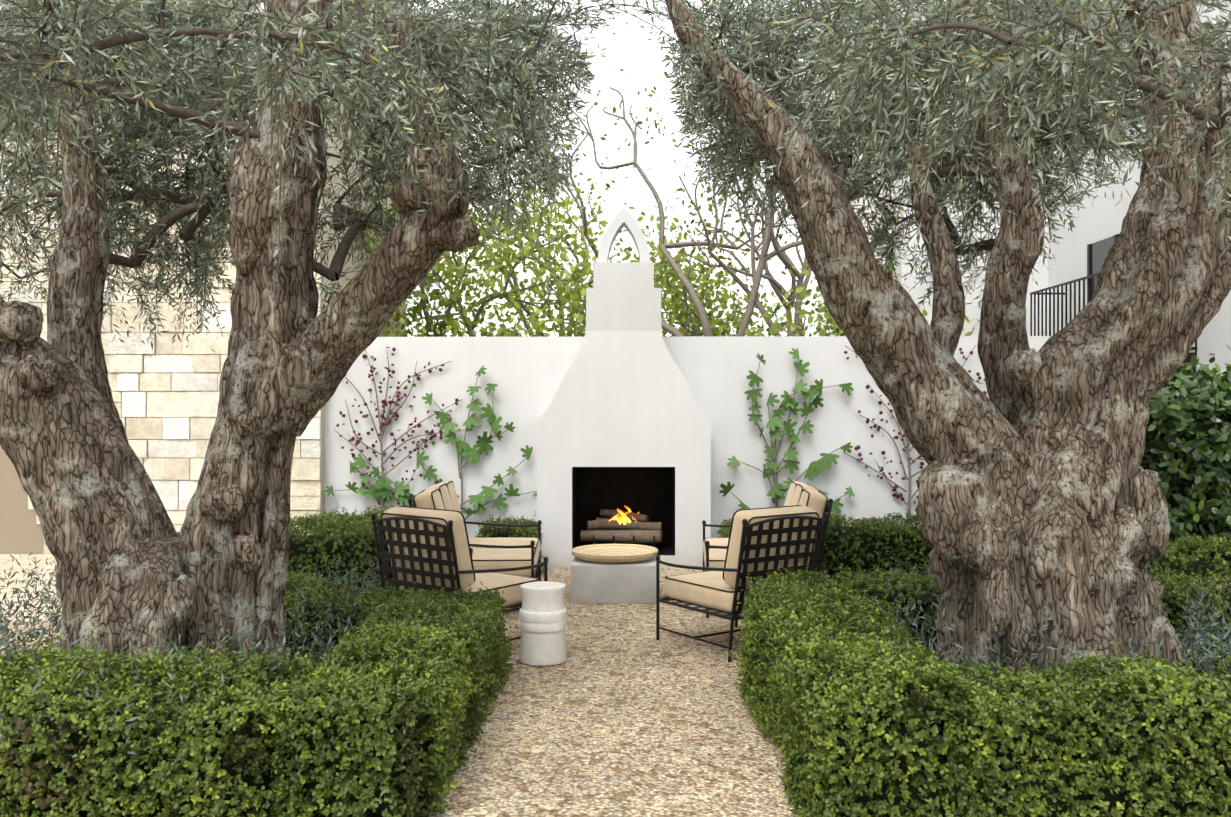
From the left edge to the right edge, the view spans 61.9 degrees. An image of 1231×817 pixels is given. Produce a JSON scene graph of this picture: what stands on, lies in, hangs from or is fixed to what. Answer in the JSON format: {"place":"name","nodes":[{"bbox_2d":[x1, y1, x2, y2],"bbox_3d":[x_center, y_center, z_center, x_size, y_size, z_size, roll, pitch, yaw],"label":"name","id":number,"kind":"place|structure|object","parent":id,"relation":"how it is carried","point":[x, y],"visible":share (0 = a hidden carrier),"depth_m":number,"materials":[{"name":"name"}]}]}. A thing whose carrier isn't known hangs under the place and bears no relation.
{"place":"outdoors","nodes":[
{"label":"outdoors","id":0,"kind":"place"},
{"bbox_2d":[0,568,814,816],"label":"ground","id":1,"kind":"structure","parent":0,"point":[676,752],"depth_m":4.96,"materials":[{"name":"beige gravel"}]},
{"bbox_2d":[0,554,61,627],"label":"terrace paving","id":2,"kind":"structure","parent":1,"relation":"on","point":[22,560],"depth_m":9.01,"materials":[{"name":"beige stone"}]},
{"bbox_2d":[0,0,405,553],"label":"stone building","id":3,"kind":"structure","parent":1,"relation":"on","point":[166,403],"depth_m":10.61,"materials":[{"name":"stone"}]},
{"bbox_2d":[0,0,638,698],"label":"olive","id":4,"kind":"object","parent":1,"relation":"on","point":[126,556],"depth_m":4.63,"materials":[{"name":"brown plant"}]},
{"bbox_2d":[371,506,548,640],"bbox_3d":[-1.006,1.095,6.686,0.740,0.934,0.913,0,0,37],"label":"armchair","id":5,"kind":"object","parent":1,"relation":"on","point":[426,548],"visible":0.6,"depth_m":6.38,"materials":[{"name":"metal"}]},
{"bbox_2d":[408,481,541,606],"bbox_3d":[-1.104,1.090,8.361,0.953,0.944,1.440,0,0,-2],"label":"armchair","id":6,"kind":"object","parent":1,"relation":"on","point":[499,553],"visible":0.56,"depth_m":7.96,"materials":[{"name":"fabric"}]},
{"bbox_2d":[11,589,965,816],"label":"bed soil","id":7,"kind":"structure","parent":1,"relation":"on","point":[153,815],"depth_m":3.94,"materials":[{"name":"brown soil"}]},
{"bbox_2d":[0,501,1230,816],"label":"boxwood hedges","id":8,"kind":"object","parent":7,"relation":"on","point":[468,637],"visible":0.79,"depth_m":3.84,"materials":[{"name":"green plant"}]},
{"bbox_2d":[1140,345,1230,559],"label":"laurel hedge","id":9,"kind":"object","parent":7,"relation":"on","point":[1182,399],"depth_m":7.43,"materials":[{"name":"green plant"}]},
{"bbox_2d":[519,581,566,665],"bbox_3d":[-0.447,1.324,6.334,0.296,0.474,0.296,0,0,1],"label":"garden stool","id":10,"kind":"object","parent":1,"relation":"on","point":[542,617],"visible":1,"depth_m":6.22,"materials":[{"name":"ceramic"}]},
{"bbox_2d":[571,556,655,603],"bbox_3d":[-0.003,1.408,8.567,0.700,0.307,0.720,0,0,1],"label":"concrete block","id":11,"kind":"object","parent":1,"relation":"on","point":[630,583],"depth_m":8.21,"materials":[{"name":"grey concrete"}]},
{"bbox_2d":[572,544,657,562],"bbox_3d":[-0.003,1.213,8.547,0.720,0.082,0.720,0,0,1],"label":"basket tray","id":12,"kind":"object","parent":11,"relation":"on","point":[614,553],"visible":1,"depth_m":8.56,"materials":[{"name":"beige wicker"}]},
{"bbox_2d":[0,543,1230,779],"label":"ground cover plants","id":13,"kind":"object","parent":1,"relation":"on","point":[1192,631],"visible":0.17,"depth_m":4.97,"materials":[{"name":"green plant"}]},
{"bbox_2d":[537,208,710,567],"bbox_3d":[0.086,-0.214,10.426,1.700,3.550,0.800,0,0,1],"label":"fireplace","id":14,"kind":"object","parent":1,"relation":"on","point":[623,420],"visible":0.98,"depth_m":10.03,"materials":[{"name":"paint"}]},
{"bbox_2d":[581,509,662,546],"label":"firewood logs","id":15,"kind":"object","parent":14,"relation":"in","point":[640,529],"visible":0.9,"depth_m":10.28,"materials":[{"name":"wood"}]},
{"bbox_2d":[609,505,639,524],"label":"flames","id":16,"kind":"object","parent":15,"relation":"on","point":[623,518],"visible":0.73,"depth_m":10.30,"materials":[{"name":"yellow"}]},
{"bbox_2d":[353,19,977,336],"bbox_3d":[-0.323,-0.762,14.162,12.124,8.254,6.714,0,0,1],"label":"tree","id":17,"kind":"object","parent":1,"relation":"on","point":[677,305],"depth_m":12.92,"materials":[{"name":"green plant"}]},
{"bbox_2d":[325,336,1050,537],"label":"garden wall","id":18,"kind":"structure","parent":1,"relation":"on","point":[526,375],"depth_m":10.68,"materials":[{"name":"paint"}]},
{"bbox_2d":[323,345,986,533],"bbox_3d":[0.424,0.386,10.577,6.906,2.235,0.211,0,0,1],"label":"espalier","id":19,"kind":"object","parent":18,"relation":"attached to","point":[382,492],"depth_m":10.60,"materials":[{"name":"green plant"}]},
{"bbox_2d":[655,505,828,661],"bbox_3d":[0.823,1.095,6.757,0.740,0.934,0.913,0,0,-35],"label":"armchair","id":20,"kind":"object","parent":1,"relation":"on","point":[761,538],"visible":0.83,"depth_m":6.44,"materials":[{"name":"fabric"}]},
{"bbox_2d":[702,481,832,617],"bbox_3d":[1.191,1.090,8.325,0.953,0.944,1.440,0,0,4],"label":"armchair","id":21,"kind":"object","parent":1,"relation":"on","point":[799,493],"visible":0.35,"depth_m":7.87,"materials":[{"name":"fabric"}]},
{"bbox_2d":[588,0,1230,688],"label":"olive","id":22,"kind":"object","parent":1,"relation":"on","point":[1041,496],"depth_m":4.68,"materials":[{"name":"brown plant"}]},
{"bbox_2d":[406,0,891,336],"label":"sky","id":23,"kind":"structure","parent":0,"point":[628,50],"materials":[{"name":"white"}]},
{"bbox_2d":[818,0,1230,407],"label":"white building","id":24,"kind":"structure","parent":0,"point":[1059,296],"depth_m":12.50,"materials":[{"name":"paint"}]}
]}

